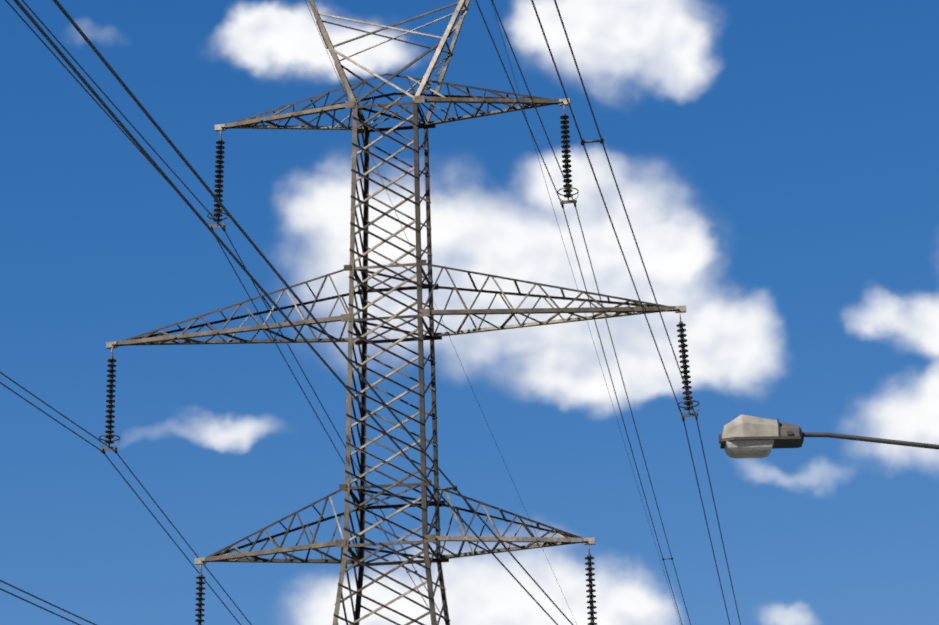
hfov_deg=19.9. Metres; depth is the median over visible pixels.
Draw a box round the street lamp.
[719,415,938,457]
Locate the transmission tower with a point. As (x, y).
(362, 340)
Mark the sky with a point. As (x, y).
(774, 163)
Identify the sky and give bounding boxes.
[0,0,938,624]
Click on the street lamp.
(743, 436)
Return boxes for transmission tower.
[0,0,740,624]

